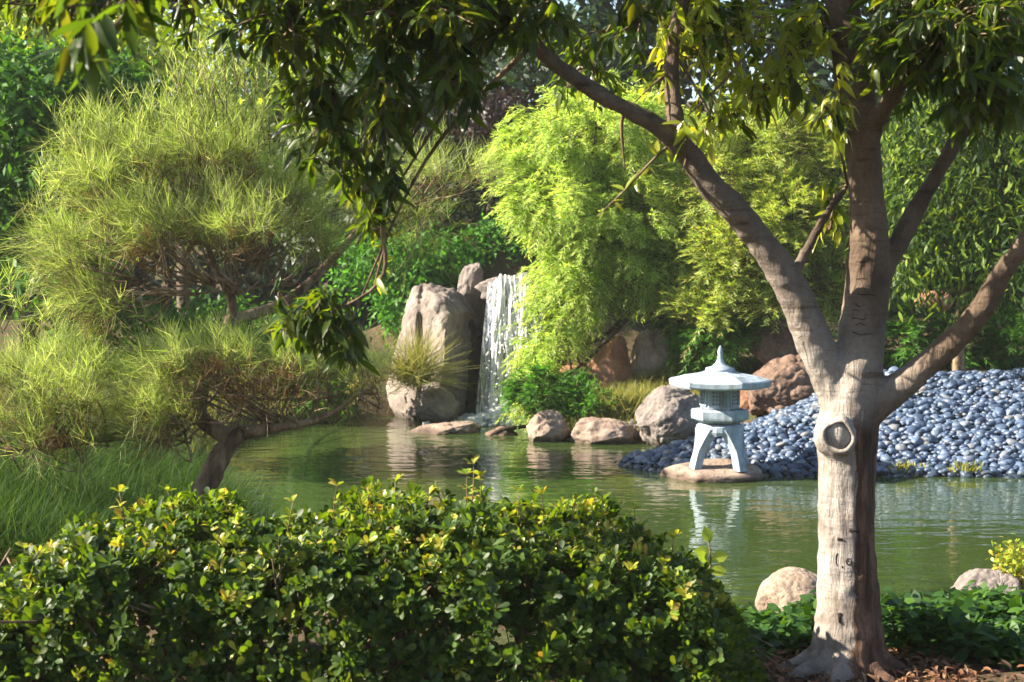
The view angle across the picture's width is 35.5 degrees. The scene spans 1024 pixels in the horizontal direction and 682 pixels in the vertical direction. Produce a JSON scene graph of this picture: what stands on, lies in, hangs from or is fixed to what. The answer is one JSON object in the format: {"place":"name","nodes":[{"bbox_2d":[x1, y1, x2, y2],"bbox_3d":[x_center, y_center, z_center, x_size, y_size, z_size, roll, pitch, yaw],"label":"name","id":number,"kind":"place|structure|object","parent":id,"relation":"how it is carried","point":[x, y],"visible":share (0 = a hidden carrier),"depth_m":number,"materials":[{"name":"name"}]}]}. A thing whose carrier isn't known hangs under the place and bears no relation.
{"place":"outdoors","nodes":[
{"label":"outdoors","id":0,"kind":"place"},
{"bbox_2d":[91,348,709,461],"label":"bank grass","id":1,"kind":"structure","parent":0,"point":[656,381],"depth_m":20.57,"materials":[{"name":"plant"}]},
{"bbox_2d":[0,101,1023,681],"bbox_3d":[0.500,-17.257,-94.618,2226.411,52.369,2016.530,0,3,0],"label":"ground","id":2,"kind":"structure","parent":0,"point":[498,267],"depth_m":23.03,"materials":[{"name":"soil"}]},
{"bbox_2d":[0,11,84,314],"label":"tree","id":3,"kind":"object","parent":2,"relation":"on","point":[2,305],"depth_m":29.66,"materials":[{"name":"green plant"}]},
{"bbox_2d":[0,17,193,402],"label":"broadleaf tree","id":4,"kind":"object","parent":2,"relation":"on","point":[19,115],"visible":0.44,"depth_m":16.78,"materials":[{"name":"green plant"}]},
{"bbox_2d":[3,0,245,306],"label":"tree","id":5,"kind":"object","parent":2,"relation":"on","point":[137,273],"visible":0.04,"depth_m":30.49,"materials":[{"name":"green plant"}]},
{"bbox_2d":[0,386,312,592],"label":"mound grass","id":6,"kind":"structure","parent":2,"relation":"on","point":[37,511],"depth_m":10.38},
{"bbox_2d":[0,0,370,315],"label":"broadleaf tree","id":7,"kind":"object","parent":2,"relation":"on","point":[157,46],"visible":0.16,"depth_m":27.51,"materials":[{"name":"green plant"}]},
{"bbox_2d":[33,287,374,423],"bbox_3d":[-3.253,0.282,19.429,2.371,2.069,6.375,1,4,23],"label":"shrub","id":8,"kind":"object","parent":2,"relation":"on","point":[203,313],"visible":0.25,"depth_m":17.96,"materials":[{"name":"green plant"}]},
{"bbox_2d":[0,28,529,502],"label":"needle tree","id":9,"kind":"object","parent":2,"relation":"on","point":[172,360],"visible":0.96,"depth_m":9.96,"materials":[{"name":"green plant"}]},
{"bbox_2d":[170,3,417,324],"bbox_3d":[-3.869,-5.889,29.604,4.912,12.808,4.604,2,4,35],"label":"tree","id":10,"kind":"object","parent":2,"relation":"on","point":[265,294],"visible":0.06,"depth_m":29.33,"materials":[{"name":"green plant"}]},
{"bbox_2d":[0,454,784,681],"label":"hedge","id":11,"kind":"object","parent":2,"relation":"on","point":[585,573],"visible":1,"depth_m":5.36,"materials":[{"name":"green plant"}]},
{"bbox_2d":[353,311,486,412],"bbox_3d":[-1.249,0.237,21.426,1.952,1.420,1.830,0,3,0],"label":"grass clump","id":12,"kind":"object","parent":2,"relation":"on","point":[420,368],"visible":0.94,"depth_m":21.35,"materials":[{"name":"plant"}]},
{"bbox_2d":[386,283,478,419],"bbox_3d":[-1.234,0.341,22.950,1.282,2.347,1.626,1,4,21],"label":"boulder","id":13,"kind":"object","parent":2,"relation":"on","point":[452,309],"visible":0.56,"depth_m":22.48,"materials":[{"name":"stone"}]},
{"bbox_2d":[457,263,483,309],"bbox_3d":[-0.600,-0.787,23.293,0.386,0.740,0.347,10,3,-1],"label":"capstone","id":14,"kind":"object","parent":13,"relation":"on","point":[473,278],"visible":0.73,"depth_m":23.18,"materials":[{"name":"grey stone"}]},
{"bbox_2d":[321,209,547,348],"bbox_3d":[-1.124,-0.859,24.229,3.637,2.296,2.127,0,3,0],"label":"shrub","id":15,"kind":"object","parent":2,"relation":"on","point":[395,314],"visible":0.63,"depth_m":23.95,"materials":[{"name":"green plant"}]},
{"bbox_2d":[246,0,655,286],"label":"broadleaf tree","id":16,"kind":"object","parent":2,"relation":"on","point":[519,81],"visible":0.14,"depth_m":25.80,"materials":[{"name":"green plant"}]},
{"bbox_2d":[462,294,482,406],"bbox_3d":[-0.697,0.397,23.197,0.544,2.159,0.656,3,4,41],"label":"overhang rock","id":17,"kind":"object","parent":2,"relation":"on","point":[476,334],"visible":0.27,"depth_m":22.95,"materials":[{"name":"black stone"}]},
{"bbox_2d":[373,1,576,298],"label":"tree","id":18,"kind":"object","parent":2,"relation":"on","point":[488,60],"visible":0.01,"depth_m":31.31,"materials":[{"name":"green plant"}]},
{"bbox_2d":[442,80,541,237],"bbox_3d":[-0.334,-2.802,25.070,1.606,2.835,1.371,0,3,0],"label":"plum bush","id":19,"kind":"object","parent":2,"relation":"on","point":[495,114],"visible":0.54,"depth_m":24.80,"materials":[{"name":"brown plant"}]},
{"bbox_2d":[0,0,1023,681],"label":"shade tree","id":20,"kind":"object","parent":2,"relation":"on","point":[960,52],"visible":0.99,"depth_m":5.78,"materials":[{"name":"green plant"}]},
{"bbox_2d":[473,303,566,403],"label":"fall wall","id":21,"kind":"structure","parent":2,"relation":"on","point":[479,354],"depth_m":22.93,"materials":[{"name":"black stone"}]},
{"bbox_2d":[475,275,546,307],"bbox_3d":[-0.005,-0.698,22.896,1.074,0.481,0.782,0,3,0],"label":"lip rock","id":22,"kind":"object","parent":21,"relation":"on","point":[482,287],"visible":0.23,"depth_m":22.74,"materials":[{"name":"grey stone"}]},
{"bbox_2d":[526,410,570,441],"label":"shore rock","id":23,"kind":"object","parent":2,"relation":"on","point":[547,426],"visible":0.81,"depth_m":19.73,"materials":[{"name":"beige stone"}]},
{"bbox_2d":[491,356,629,431],"bbox_3d":[0.625,0.706,20.410,1.802,1.074,1.516,0,3,0],"label":"shrub","id":24,"kind":"object","parent":2,"relation":"on","point":[553,395],"visible":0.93,"depth_m":20.19,"materials":[{"name":"green plant"}]},
{"bbox_2d":[559,363,587,384],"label":"slab rock","id":25,"kind":"object","parent":2,"relation":"on","point":[573,367],"visible":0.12,"depth_m":21.49,"materials":[{"name":"red stone"}]},
{"bbox_2d":[571,417,633,444],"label":"shore rock","id":26,"kind":"object","parent":2,"relation":"on","point":[592,430],"visible":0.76,"depth_m":19.52,"materials":[{"name":"beige stone"}]},
{"bbox_2d":[585,335,631,389],"bbox_3d":[1.253,0.314,21.028,0.559,0.784,0.436,2,4,26],"label":"slab rock","id":27,"kind":"object","parent":2,"relation":"on","point":[610,360],"visible":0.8,"depth_m":20.89,"materials":[{"name":"red stone"}]},
{"bbox_2d":[471,67,750,431],"bbox_3d":[1.492,-1.079,21.292,4.144,5.086,3.000,0,3,0],"label":"feathery tree","id":28,"kind":"object","parent":2,"relation":"on","point":[610,254],"visible":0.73,"depth_m":20.82,"materials":[{"name":"green plant"}]},
{"bbox_2d":[567,375,660,420],"bbox_3d":[1.424,0.803,20.253,1.712,0.730,1.094,0,3,0],"label":"grass clump","id":29,"kind":"object","parent":2,"relation":"on","point":[635,398],"visible":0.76,"depth_m":20.12,"materials":[{"name":"plant"}]},
{"bbox_2d":[517,0,762,311],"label":"tree","id":30,"kind":"object","parent":2,"relation":"on","point":[651,42],"visible":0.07,"depth_m":30.22,"materials":[{"name":"green plant"}]},
{"bbox_2d":[630,328,669,381],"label":"slab rock","id":31,"kind":"object","parent":2,"relation":"on","point":[648,347],"visible":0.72,"depth_m":21.25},
{"bbox_2d":[635,375,667,387],"bbox_3d":[1.778,0.597,20.871,0.505,0.311,0.048,0,3,0],"label":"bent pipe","id":32,"kind":"object","parent":2,"relation":"on","point":[654,377],"visible":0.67,"depth_m":20.85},
{"bbox_2d":[635,385,700,445],"bbox_3d":[1.967,0.978,19.443,0.930,0.885,0.736,-15,6,-9],"label":"shore rock","id":33,"kind":"object","parent":2,"relation":"on","point":[662,415],"visible":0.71,"depth_m":19.25,"materials":[{"name":"grey stone"}]},
{"bbox_2d":[647,300,773,377],"bbox_3d":[2.526,0.013,21.194,1.484,1.278,2.572,-1,4,-22],"label":"shrub","id":34,"kind":"object","parent":2,"relation":"on","point":[678,342],"visible":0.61,"depth_m":20.49,"materials":[{"name":"green plant"}]},
{"bbox_2d":[694,526,727,588],"bbox_3d":[0.802,0.987,6.463,0.144,0.478,0.043,0,3,-4],"label":"leafy sprout","id":35,"kind":"object","parent":2,"relation":"on","point":[703,552],"visible":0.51,"depth_m":6.46,"materials":[{"name":"green plant"}]},
{"bbox_2d":[660,458,765,482],"bbox_3d":[2.156,1.423,16.704,0.997,0.364,0.880,-2,4,-25],"label":"base stone","id":36,"kind":"object","parent":2,"relation":"on","point":[716,471],"visible":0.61,"depth_m":16.46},
{"bbox_2d":[669,345,771,471],"bbox_3d":[2.164,0.682,16.669,1.042,1.276,1.023,0,3,0],"label":"stone lantern","id":37,"kind":"object","parent":36,"relation":"on","point":[720,384],"visible":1,"depth_m":16.48,"materials":[{"name":"grey"}]},
{"bbox_2d":[700,390,706,406],"bbox_3d":[1.986,0.586,16.609,0.018,0.178,0.152,-1,4,-17],"label":"window","id":38,"kind":"structure","parent":37,"relation":"in","point":[703,394],"depth_m":16.60,"materials":[{"name":"grey"}]},
{"bbox_2d":[711,391,725,406],"bbox_3d":[2.123,0.593,16.484,0.152,0.178,0.022,1,3,13],"label":"window","id":39,"kind":"structure","parent":37,"relation":"in","point":[718,398],"depth_m":16.48,"materials":[{"name":"grey"}]},
{"bbox_2d":[730,390,739,406],"bbox_3d":[2.299,0.590,16.538,0.022,0.178,0.152,3,5,43],"label":"window","id":40,"kind":"structure","parent":37,"relation":"in","point":[734,395],"depth_m":16.54,"materials":[{"name":"grey"}]},
{"bbox_2d":[739,390,749,413],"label":"bank rock","id":41,"kind":"object","parent":2,"relation":"on","point":[744,399],"visible":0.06,"depth_m":19.83,"materials":[{"name":"red stone"}]},
{"bbox_2d":[765,457,774,465],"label":"cobble","id":42,"kind":"object","parent":2,"relation":"on","point":[772,460],"visible":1,"depth_m":16.98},
{"bbox_2d":[749,325,798,364],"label":"bank rock","id":43,"kind":"object","parent":2,"relation":"on","point":[775,344],"visible":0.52,"depth_m":20.27,"materials":[{"name":"brown stone"}]},
{"bbox_2d":[770,447,780,453],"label":"cobble","id":44,"kind":"object","parent":2,"relation":"on","point":[775,450],"visible":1,"depth_m":17.16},
{"bbox_2d":[772,466,783,473],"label":"cobble","id":45,"kind":"object","parent":2,"relation":"on","point":[778,469],"visible":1,"depth_m":16.81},
{"bbox_2d":[651,72,908,369],"bbox_3d":[3.466,-1.442,20.522,3.440,4.244,2.560,0,3,0],"label":"feathery tree","id":46,"kind":"object","parent":2,"relation":"on","point":[749,175],"visible":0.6,"depth_m":20.13,"materials":[{"name":"green plant"}]},
{"bbox_2d":[745,354,814,415],"bbox_3d":[3.386,0.625,19.623,1.079,0.876,0.841,-17,5,-7],"label":"bank rock","id":47,"kind":"object","parent":2,"relation":"on","point":[788,376],"visible":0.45,"depth_m":19.31,"materials":[{"name":"brown stone"}]},
{"bbox_2d":[780,455,790,461],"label":"cobble","id":48,"kind":"object","parent":2,"relation":"on","point":[784,458],"visible":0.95,"depth_m":17.02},
{"bbox_2d":[755,567,816,612],"bbox_3d":[1.597,1.492,9.007,0.396,0.452,0.415,-2,4,-36],"label":"boulder","id":49,"kind":"object","parent":2,"relation":"on","point":[780,588],"visible":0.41,"depth_m":8.89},
{"bbox_2d":[786,463,793,469],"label":"cobble","id":50,"kind":"object","parent":2,"relation":"on","point":[790,466],"visible":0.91,"depth_m":16.88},
{"bbox_2d":[785,451,795,456],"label":"cobble","id":51,"kind":"object","parent":2,"relation":"on","point":[790,453],"visible":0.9,"depth_m":17.10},
{"bbox_2d":[784,446,799,451],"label":"cobble","id":52,"kind":"object","parent":2,"relation":"on","point":[792,448],"visible":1,"depth_m":17.19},
{"bbox_2d":[788,468,800,475],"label":"cobble","id":53,"kind":"object","parent":2,"relation":"on","point":[793,471],"visible":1,"depth_m":16.77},
{"bbox_2d":[791,457,800,461],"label":"cobble","id":54,"kind":"object","parent":2,"relation":"on","point":[795,459],"visible":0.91,"depth_m":17.01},
{"bbox_2d":[793,472,804,476],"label":"cobble","id":55,"kind":"object","parent":2,"relation":"on","point":[798,474],"visible":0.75,"depth_m":16.73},
{"bbox_2d":[802,463,809,468],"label":"cobble","id":56,"kind":"object","parent":2,"relation":"on","point":[806,465],"visible":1,"depth_m":16.88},
{"bbox_2d":[801,471,812,476],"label":"cobble","id":57,"kind":"object","parent":2,"relation":"on","point":[806,473],"visible":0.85,"depth_m":16.73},
{"bbox_2d":[597,579,1023,675],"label":"ground cover","id":58,"kind":"object","parent":2,"relation":"on","point":[981,619],"visible":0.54,"depth_m":6.27,"materials":[{"name":"green plant"}]},
{"bbox_2d":[700,0,944,319],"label":"tree","id":59,"kind":"object","parent":2,"relation":"on","point":[823,74],"visible":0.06,"depth_m":29.29,"materials":[{"name":"green plant"}]},
{"bbox_2d":[881,461,890,468],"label":"cobble","id":60,"kind":"object","parent":2,"relation":"on","point":[885,464],"visible":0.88,"depth_m":16.88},
{"bbox_2d":[880,454,893,461],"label":"cobble","id":61,"kind":"object","parent":2,"relation":"on","point":[885,457],"visible":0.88,"depth_m":16.98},
{"bbox_2d":[759,632,1023,681],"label":"leaf litter","id":62,"kind":"object","parent":2,"relation":"on","point":[964,673],"visible":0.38,"depth_m":5.97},
{"bbox_2d":[887,447,897,454],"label":"cobble","id":63,"kind":"object","parent":2,"relation":"on","point":[892,451],"visible":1,"depth_m":17.16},
{"bbox_2d":[890,467,898,474],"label":"cobble","id":64,"kind":"object","parent":2,"relation":"on","point":[893,471],"visible":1,"depth_m":16.78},
{"bbox_2d":[895,444,908,451],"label":"cobble","id":65,"kind":"object","parent":2,"relation":"on","point":[900,447],"visible":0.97,"depth_m":17.20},
{"bbox_2d":[903,469,913,474],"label":"cobble","id":66,"kind":"object","parent":2,"relation":"on","point":[906,471],"visible":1,"depth_m":16.76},
{"bbox_2d":[887,459,930,475],"bbox_3d":[4.157,1.339,16.806,0.505,0.221,0.301,0,3,0],"label":"waterline weed","id":67,"kind":"object","parent":2,"relation":"on","point":[900,465],"visible":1,"depth_m":16.81,"materials":[{"name":"plant"}]},
{"bbox_2d":[905,453,916,458],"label":"cobble","id":68,"kind":"object","parent":2,"relation":"on","point":[912,456],"visible":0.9,"depth_m":17.04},
{"bbox_2d":[908,459,919,464],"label":"cobble","id":69,"kind":"object","parent":2,"relation":"on","point":[916,461],"visible":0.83,"depth_m":16.94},
{"bbox_2d":[916,455,924,461],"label":"cobble","id":70,"kind":"object","parent":2,"relation":"on","point":[921,458],"visible":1,"depth_m":17.02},
{"bbox_2d":[820,0,1023,316],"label":"tree","id":71,"kind":"object","parent":2,"relation":"on","point":[1019,59],"visible":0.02,"depth_m":29.49,"materials":[{"name":"green plant"}]},
{"bbox_2d":[916,445,928,452],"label":"cobble","id":72,"kind":"object","parent":2,"relation":"on","point":[920,448],"visible":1,"depth_m":17.22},
{"bbox_2d":[923,468,930,473],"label":"cobble","id":73,"kind":"object","parent":2,"relation":"on","point":[926,470],"visible":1,"depth_m":16.77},
{"bbox_2d":[831,69,1023,371],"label":"broadleaf tree","id":74,"kind":"object","parent":2,"relation":"on","point":[963,176],"visible":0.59,"depth_m":18.57,"materials":[{"name":"green plant"}]},
{"bbox_2d":[926,473,937,476],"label":"cobble","id":75,"kind":"object","parent":2,"relation":"on","point":[932,475],"visible":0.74,"depth_m":16.71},
{"bbox_2d":[927,467,937,473],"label":"cobble","id":76,"kind":"object","parent":75,"relation":"on","point":[933,470],"visible":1,"depth_m":16.77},
{"bbox_2d":[914,291,953,310],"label":"rock","id":77,"kind":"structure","parent":2,"relation":"on","point":[943,302],"depth_m":24.75,"materials":[{"name":"red stone"}]},
{"bbox_2d":[930,456,938,463],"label":"cobble","id":78,"kind":"object","parent":2,"relation":"on","point":[935,459],"visible":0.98,"depth_m":16.98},
{"bbox_2d":[934,464,946,470],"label":"cobble","id":79,"kind":"object","parent":2,"relation":"on","point":[938,467],"visible":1,"depth_m":16.82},
{"bbox_2d":[936,445,946,450],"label":"cobble","id":80,"kind":"object","parent":2,"relation":"on","point":[939,447],"visible":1,"depth_m":17.22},
{"bbox_2d":[937,453,950,460],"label":"cobble","id":81,"kind":"object","parent":2,"relation":"on","point":[943,456],"visible":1,"depth_m":17.04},
{"bbox_2d":[883,295,1023,370],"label":"shrub","id":82,"kind":"object","parent":2,"relation":"on","point":[996,347],"visible":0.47,"depth_m":19.91,"materials":[{"name":"green plant"}]},
{"bbox_2d":[960,450,970,455],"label":"cobble","id":83,"kind":"object","parent":2,"relation":"on","point":[966,453],"visible":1,"depth_m":17.12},
{"bbox_2d":[947,459,986,473],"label":"waterline weed","id":84,"kind":"object","parent":2,"relation":"on","point":[965,466],"visible":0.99,"depth_m":16.78,"materials":[{"name":"plant"}]},
{"bbox_2d":[963,456,974,461],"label":"cobble","id":85,"kind":"object","parent":2,"relation":"on","point":[969,458],"visible":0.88,"depth_m":16.99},
{"bbox_2d":[967,443,975,448],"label":"cobble","id":86,"kind":"object","parent":2,"relation":"on","point":[971,445],"visible":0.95,"depth_m":17.25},
{"bbox_2d":[972,468,982,474],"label":"cobble","id":87,"kind":"object","parent":2,"relation":"on","point":[978,471],"visible":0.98,"depth_m":16.76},
{"bbox_2d":[975,446,983,452],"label":"cobble","id":88,"kind":"object","parent":2,"relation":"on","point":[979,449],"visible":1,"depth_m":17.18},
{"bbox_2d":[980,451,989,455],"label":"cobble","id":89,"kind":"object","parent":2,"relation":"on","point":[982,453],"visible":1,"depth_m":17.11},
{"bbox_2d":[947,568,1022,596],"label":"boulder","id":90,"kind":"object","parent":2,"relation":"on","point":[991,577],"visible":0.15,"depth_m":8.76,"materials":[{"name":"grey stone"}]},
{"bbox_2d":[986,470,997,476],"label":"cobble","id":91,"kind":"object","parent":2,"relation":"on","point":[993,473],"visible":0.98,"depth_m":16.69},
{"bbox_2d":[989,453,997,457],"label":"cobble","id":92,"kind":"object","parent":2,"relation":"on","point":[993,455],"visible":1,"depth_m":17.08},
{"bbox_2d":[990,444,998,450],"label":"cobble","id":93,"kind":"object","parent":2,"relation":"on","point":[994,447],"visible":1,"depth_m":17.23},
{"bbox_2d":[989,467,1000,473],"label":"cobble","id":94,"kind":"object","parent":2,"relation":"on","point":[994,469],"visible":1,"depth_m":16.79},
{"bbox_2d":[990,462,999,468],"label":"cobble","id":95,"kind":"object","parent":2,"relation":"on","point":[995,465],"visible":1,"depth_m":16.89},
{"bbox_2d":[999,460,1008,465],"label":"cobble","id":96,"kind":"object","parent":2,"relation":"on","point":[1003,462],"visible":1,"depth_m":16.89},
{"bbox_2d":[998,451,1009,457],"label":"cobble","id":97,"kind":"object","parent":2,"relation":"on","point":[1005,453],"visible":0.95,"depth_m":17.10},
{"bbox_2d":[989,533,1023,588],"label":"bush","id":98,"kind":"object","parent":2,"relation":"on","point":[1013,570],"visible":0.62,"depth_m":8.85,"materials":[{"name":"yellow plant"}]},
{"bbox_2d":[1001,456,1012,459],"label":"cobble","id":99,"kind":"object","parent":2,"relation":"on","point":[1006,457],"visible":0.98,"depth_m":16.97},
{"bbox_2d":[1001,465,1013,470],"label":"cobble","id":100,"kind":"object","parent":2,"relation":"on","point":[1006,467],"visible":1,"depth_m":16.82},
{"bbox_2d":[1005,459,1013,463],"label":"cobble","id":101,"kind":"object","parent":2,"relation":"on","point":[1010,461],"visible":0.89,"depth_m":16.93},
{"bbox_2d":[1010,474,1022,477],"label":"cobble","id":102,"kind":"object","parent":2,"relation":"on","point":[1017,476],"visible":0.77,"depth_m":16.67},
{"label":"cobble","id":103,"kind":"object","parent":2,"relation":"on","visible":0},
{"bbox_2d":[769,468,779,475],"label":"cobble","id":104,"kind":"object","parent":103,"relation":"on","point":[772,471],"visible":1,"depth_m":16.79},
{"bbox_2d":[4,0,1023,101],"label":"sky","id":105,"kind":"structure","parent":0,"point":[565,2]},
{"bbox_2d":[222,416,1023,608],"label":"water","id":106,"kind":"structure","parent":0,"point":[933,534],"depth_m":15.66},
{"bbox_2d":[416,387,459,422],"bbox_3d":[-1.014,0.926,21.994,0.608,0.590,0.508,0,3,0],"label":"rock foot","id":107,"kind":"object","parent":106,"relation":"in","point":[437,407],"visible":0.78,"depth_m":21.84,"materials":[{"name":"grey stone"}]},
{"bbox_2d":[408,421,481,434],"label":"pond rock","id":108,"kind":"object","parent":106,"relation":"in","point":[460,427],"visible":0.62,"depth_m":20.64,"materials":[{"name":"beige stone"}]},
{"bbox_2d":[422,274,545,426],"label":"waterfall","id":109,"kind":"structure","parent":106,"relation":"on","point":[489,416],"depth_m":22.10,"materials":[{"name":"white liquid"}]},
{"bbox_2d":[485,426,517,435],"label":"pond stone","id":110,"kind":"object","parent":106,"relation":"in","point":[506,433],"visible":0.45,"depth_m":20.43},
{"bbox_2d":[489,424,527,435],"bbox_3d":[-0.028,1.195,20.457,0.649,0.244,0.130,-1,4,-19],"label":"driftwood","id":111,"kind":"object","parent":106,"relation":"in","point":[510,428],"visible":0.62,"depth_m":20.40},
{"bbox_2d":[627,419,639,437],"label":"shore rock","id":112,"kind":"object","parent":106,"relation":"on","point":[635,428],"visible":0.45,"depth_m":19.74,"materials":[{"name":"grey stone"}]},
{"bbox_2d":[915,470,922,476],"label":"cobble","id":113,"kind":"object","parent":106,"relation":"in","point":[918,473],"visible":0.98,"depth_m":16.73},
{"bbox_2d":[947,472,956,476],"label":"cobble","id":114,"kind":"object","parent":106,"relation":"in","point":[950,474],"visible":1,"depth_m":16.71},
{"bbox_2d":[959,470,973,477],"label":"cobble","id":115,"kind":"object","parent":106,"relation":"in","point":[968,474],"visible":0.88,"depth_m":16.70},
{"bbox_2d":[614,366,1023,477],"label":"cobble bank","id":116,"kind":"structure","parent":0,"point":[926,419],"depth_m":17.72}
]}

